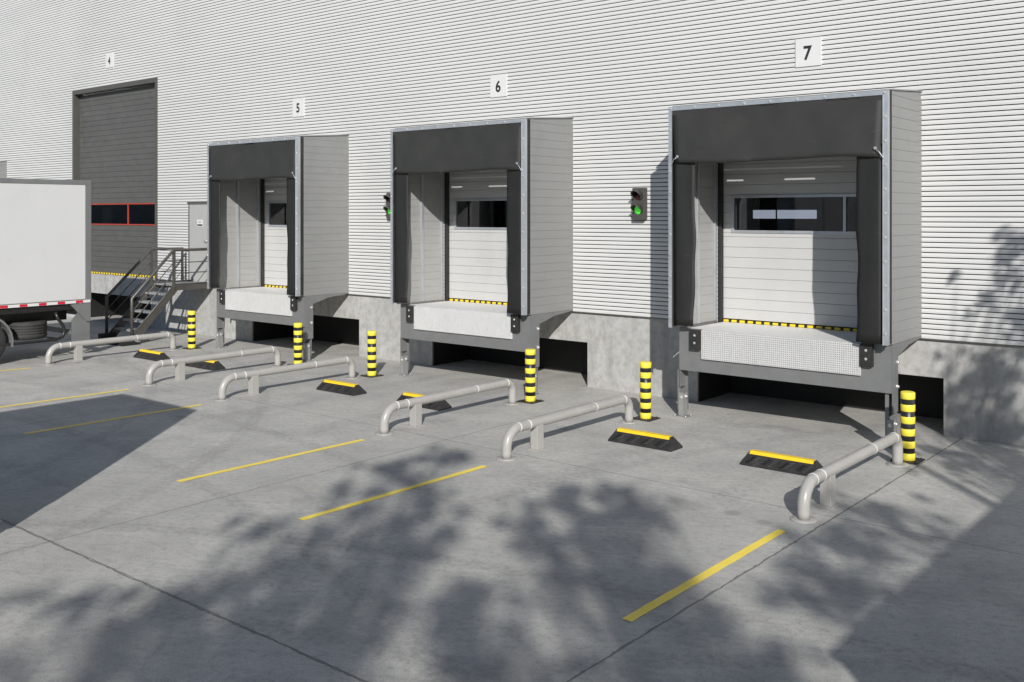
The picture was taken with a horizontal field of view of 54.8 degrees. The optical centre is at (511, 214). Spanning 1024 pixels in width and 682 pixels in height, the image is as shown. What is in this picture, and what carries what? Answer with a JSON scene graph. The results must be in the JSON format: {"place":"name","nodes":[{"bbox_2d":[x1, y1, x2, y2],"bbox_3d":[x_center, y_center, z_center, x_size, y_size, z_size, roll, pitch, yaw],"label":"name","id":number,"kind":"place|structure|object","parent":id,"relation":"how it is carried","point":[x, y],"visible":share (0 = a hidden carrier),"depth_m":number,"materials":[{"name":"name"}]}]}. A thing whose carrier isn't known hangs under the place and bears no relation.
{"place":"outdoors","nodes":[
{"label":"outdoors","id":0,"kind":"place"},
{"bbox_2d":[98,247,206,345],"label":"metal staircase","id":1,"kind":"structure","parent":0,"point":[174,284],"depth_m":24.28,"materials":[{"name":"grey metal"}]},
{"bbox_2d":[0,315,1023,681],"bbox_3d":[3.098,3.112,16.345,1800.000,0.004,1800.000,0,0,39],"label":"pavement","id":2,"kind":"structure","parent":0,"point":[280,527],"depth_m":9.54,"materials":[{"name":"concrete"}]},
{"bbox_2d":[0,178,90,356],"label":"box truck","id":3,"kind":"object","parent":2,"relation":"on","point":[45,246],"visible":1,"depth_m":21.02,"materials":[{"name":"grey metal"}]},
{"bbox_2d":[41,332,178,365],"bbox_3d":[-8.685,2.901,21.545,0.270,0.427,3.130,0,0,39],"label":"guard rail","id":4,"kind":"object","parent":2,"relation":"on","point":[78,350],"visible":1,"depth_m":21.19,"materials":[{"name":"grey metal"}]},
{"bbox_2d":[133,349,169,360],"bbox_3d":[-7.760,3.030,21.275,0.990,0.169,0.300,0,0,39],"label":"wheel stop","id":5,"kind":"object","parent":2,"relation":"on","point":[146,354],"visible":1,"depth_m":21.12,"materials":[{"name":"black rubber"}]},
{"bbox_2d":[182,311,200,349],"bbox_3d":[-7.425,2.681,22.900,0.330,0.868,0.330,0,0,39],"label":"bollard","id":6,"kind":"object","parent":2,"relation":"on","point":[191,329],"visible":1,"depth_m":22.83,"materials":[{"name":"yellow metal"}]},
{"bbox_2d":[185,360,224,370],"bbox_3d":[-6.244,3.030,20.065,0.990,0.169,0.300,0,0,39],"label":"wheel stop","id":7,"kind":"object","parent":2,"relation":"on","point":[212,365],"visible":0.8,"depth_m":19.83,"materials":[{"name":"black rubber"}]},
{"bbox_2d":[141,346,283,385],"bbox_3d":[-5.698,2.901,19.084,0.270,0.427,3.130,0,0,39],"label":"guard rail","id":8,"kind":"object","parent":2,"relation":"on","point":[179,363],"visible":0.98,"depth_m":18.66,"materials":[{"name":"grey metal"}]},
{"bbox_2d":[213,286,347,361],"bbox_3d":[-5.256,2.425,22.392,3.405,1.378,1.352,0,0,39],"label":"dock leveler","id":9,"kind":"object","parent":2,"relation":"on","point":[275,305],"visible":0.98,"depth_m":21.78,"materials":[{"name":"grey metal"}]},
{"bbox_2d":[214,356,358,401],"bbox_3d":[-3.947,2.901,17.640,0.270,0.427,3.130,0,0,39],"label":"guard rail","id":10,"kind":"object","parent":2,"relation":"on","point":[252,376],"visible":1,"depth_m":17.19,"materials":[{"name":"grey metal"}]},
{"bbox_2d":[287,323,301,364],"bbox_3d":[-4.415,2.681,20.375,0.330,0.868,0.330,0,0,39],"label":"bollard","id":11,"kind":"object","parent":2,"relation":"on","point":[297,343],"visible":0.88,"depth_m":20.30,"materials":[{"name":"yellow metal"}]},
{"bbox_2d":[316,379,366,395],"bbox_3d":[-2.996,3.030,17.323,0.990,0.169,0.300,0,0,39],"label":"wheel stop","id":12,"kind":"object","parent":2,"relation":"on","point":[341,387],"visible":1,"depth_m":17.18,"materials":[{"name":"black rubber"}]},
{"bbox_2d":[360,330,383,377],"bbox_3d":[-2.698,2.681,19.006,0.330,0.868,0.330,0,0,39],"label":"bollard","id":13,"kind":"object","parent":2,"relation":"on","point":[371,353],"visible":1,"depth_m":18.93,"materials":[{"name":"yellow metal"}]},
{"bbox_2d":[396,392,451,410],"bbox_3d":[-1.446,3.030,16.059,0.990,0.169,0.300,0,0,39],"label":"wheel stop","id":14,"kind":"object","parent":2,"relation":"on","point":[441,405],"visible":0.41,"depth_m":15.81,"materials":[{"name":"black rubber"}]},
{"bbox_2d":[375,379,520,435],"bbox_3d":[-0.903,2.901,15.106,0.270,0.427,3.130,0,0,39],"label":"guard rail","id":15,"kind":"object","parent":2,"relation":"on","point":[414,404],"visible":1,"depth_m":14.59,"materials":[{"name":"white metal"}]},
{"bbox_2d":[396,300,572,394],"bbox_3d":[-0.539,2.425,18.504,3.405,1.378,1.352,0,0,39],"label":"dock leveler","id":16,"kind":"object","parent":2,"relation":"on","point":[495,326],"visible":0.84,"depth_m":17.99,"materials":[{"name":"grey metal"}]},
{"bbox_2d":[0,0,1023,445],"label":"warehouse","id":17,"kind":"structure","parent":2,"relation":"on","point":[156,108],"depth_m":17.98,"materials":[{"name":"white metal"}]},
{"bbox_2d":[0,161,7,177],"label":"dock shelter","id":18,"kind":"object","parent":17,"relation":"attached to","point":[3,169],"visible":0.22,"depth_m":32.52,"materials":[{"name":"metal"}]},
{"bbox_2d":[106,52,113,67],"bbox_3d":[-11.561,-4.416,28.378,0.410,0.420,0.032,0,0,39],"label":"number sign","id":19,"kind":"object","parent":17,"relation":"attached to","point":[109,60],"visible":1,"depth_m":28.34,"materials":[{"name":"white"}]},
{"bbox_2d":[72,77,158,279],"bbox_3d":[-11.349,-0.971,28.360,4.700,5.490,0.270,0,0,39],"label":"door","id":20,"kind":"structure","parent":17,"relation":"in","point":[115,130],"depth_m":28.33,"materials":[{"name":"grey paint"}]},
{"bbox_2d":[187,201,206,281],"bbox_3d":[-8.091,0.714,25.552,1.000,2.080,0.121,0,0,39],"label":"door","id":21,"kind":"structure","parent":17,"relation":"in","point":[197,212],"depth_m":25.58,"materials":[{"name":"grey metal"}]},
{"bbox_2d":[261,178,287,287],"bbox_3d":[-4.836,0.137,22.937,3.130,3.245,0.125,0,0,39],"label":"door","id":22,"kind":"structure","parent":17,"relation":"in","point":[274,242],"depth_m":23.67,"materials":[{"name":"metal"}]},
{"bbox_2d":[207,134,349,295],"bbox_3d":[-5.332,-0.015,22.336,3.324,3.495,1.472,0,0,39],"label":"dock shelter","id":23,"kind":"object","parent":17,"relation":"attached to","point":[313,170],"visible":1,"depth_m":21.62,"materials":[{"name":"metal"}]},
{"bbox_2d":[293,97,304,116],"bbox_3d":[-4.959,-2.478,22.937,0.410,0.435,0.032,0,0,39],"label":"number sign","id":24,"kind":"object","parent":17,"relation":"attached to","point":[298,107],"visible":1,"depth_m":22.91,"materials":[{"name":"white"}]},
{"bbox_2d":[383,193,389,218],"bbox_3d":[-2.590,-0.178,20.828,0.240,0.545,0.274,0,0,39],"label":"signal light","id":25,"kind":"object","parent":17,"relation":"attached to","point":[386,197],"visible":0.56,"depth_m":20.85,"materials":[{"name":"grey plastic"}]},
{"bbox_2d":[445,169,507,304],"bbox_3d":[-0.118,0.137,19.050,3.130,3.245,0.125,0,0,39],"label":"door","id":26,"kind":"structure","parent":17,"relation":"in","point":[476,240],"depth_m":19.54,"materials":[{"name":"metal"}]},
{"bbox_2d":[390,117,573,314],"bbox_3d":[-0.614,-0.015,18.448,3.324,3.495,1.472,0,0,39],"label":"dock shelter","id":27,"kind":"object","parent":17,"relation":"attached to","point":[533,156],"visible":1,"depth_m":17.70,"materials":[{"name":"metal"}]},
{"bbox_2d":[490,73,506,97],"bbox_3d":[-0.256,-2.478,19.061,0.410,0.435,0.032,0,0,39],"label":"number sign","id":28,"kind":"object","parent":17,"relation":"attached to","point":[498,85],"visible":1,"depth_m":19.05,"materials":[{"name":"white"}]},
{"bbox_2d":[630,188,646,219],"bbox_3d":[2.149,-0.178,16.923,0.240,0.545,0.274,0,0,39],"label":"signal light","id":29,"kind":"object","parent":17,"relation":"attached to","point":[638,206],"visible":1,"depth_m":16.92,"materials":[{"name":"grey plastic"}]},
{"bbox_2d":[753,210,775,218],"bbox_3d":[7.293,0.007,28.495,0.709,0.245,0.030,0,0,39],"label":"window pane","id":30,"kind":"structure","parent":17,"relation":"in","point":[757,214],"depth_m":28.48,"materials":[{"name":"blue"}]},
{"bbox_2d":[668,89,922,345],"bbox_3d":[4.106,-0.015,14.558,3.324,3.495,1.472,0,0,39],"label":"dock shelter","id":31,"kind":"object","parent":17,"relation":"attached to","point":[704,139],"visible":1,"depth_m":13.77,"materials":[{"name":"metal"}]},
{"bbox_2d":[777,210,816,218],"bbox_3d":[8.049,0.007,27.872,1.180,0.245,0.030,0,0,39],"label":"window pane","id":32,"kind":"structure","parent":17,"relation":"in","point":[781,214],"depth_m":27.86,"materials":[{"name":"blue"}]},
{"bbox_2d":[718,126,881,331],"bbox_3d":[4.602,0.137,15.159,3.130,3.245,0.125,0,0,39],"label":"door","id":33,"kind":"structure","parent":17,"relation":"in","point":[798,277],"depth_m":15.41,"materials":[{"name":"metal"}]},
{"bbox_2d":[795,36,821,67],"bbox_3d":[4.537,-2.478,15.111,0.410,0.435,0.032,0,0,39],"label":"number sign","id":34,"kind":"object","parent":17,"relation":"attached to","point":[808,51],"visible":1,"depth_m":15.10,"materials":[{"name":"white"}]},
{"bbox_2d":[516,349,543,403],"bbox_3d":[0.305,2.681,16.409,0.330,0.868,0.330,0,0,39],"label":"bollard","id":35,"kind":"object","parent":2,"relation":"on","point":[530,378],"visible":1,"depth_m":16.34,"materials":[{"name":"yellow metal"}]},
{"bbox_2d":[496,395,637,460],"bbox_3d":[0.841,2.901,13.669,0.270,0.427,3.130,0,0,39],"label":"guard rail","id":36,"kind":"object","parent":2,"relation":"on","point":[535,426],"visible":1,"depth_m":13.07,"materials":[{"name":"white metal"}]},
{"bbox_2d":[608,427,682,451],"bbox_3d":[1.795,3.030,13.349,0.990,0.169,0.300,0,0,39],"label":"wheel stop","id":37,"kind":"object","parent":2,"relation":"on","point":[656,441],"visible":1,"depth_m":13.23,"materials":[{"name":"black rubber"}]},
{"bbox_2d":[633,361,659,421],"bbox_3d":[2.033,2.681,15.024,0.330,0.868,0.330,0,0,39],"label":"bollard","id":38,"kind":"object","parent":2,"relation":"on","point":[645,391],"visible":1,"depth_m":14.95,"materials":[{"name":"yellow metal"}]},
{"bbox_2d":[740,449,822,475],"bbox_3d":[3.310,3.030,12.074,0.990,0.169,0.300,0,0,39],"label":"wheel stop","id":39,"kind":"object","parent":2,"relation":"on","point":[796,465],"visible":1,"depth_m":11.99,"materials":[{"name":"black rubber"}]},
{"bbox_2d":[673,321,921,448],"bbox_3d":[4.182,2.425,14.614,3.405,1.378,1.352,0,0,39],"label":"dock leveler","id":40,"kind":"object","parent":2,"relation":"on","point":[832,358],"visible":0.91,"depth_m":14.10,"materials":[{"name":"grey metal"}]},
{"bbox_2d":[790,432,908,523],"bbox_3d":[3.881,2.901,11.163,0.270,0.427,3.130,0,0,39],"label":"guard rail","id":41,"kind":"object","parent":2,"relation":"on","point":[825,477],"visible":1,"depth_m":10.52,"materials":[{"name":"white metal"}]},
{"bbox_2d":[890,391,924,464],"bbox_3d":[5.005,2.681,12.486,0.330,0.868,0.330,0,0,39],"label":"bollard","id":42,"kind":"object","parent":2,"relation":"on","point":[907,418],"visible":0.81,"depth_m":12.41,"materials":[{"name":"yellow metal"}]}
]}

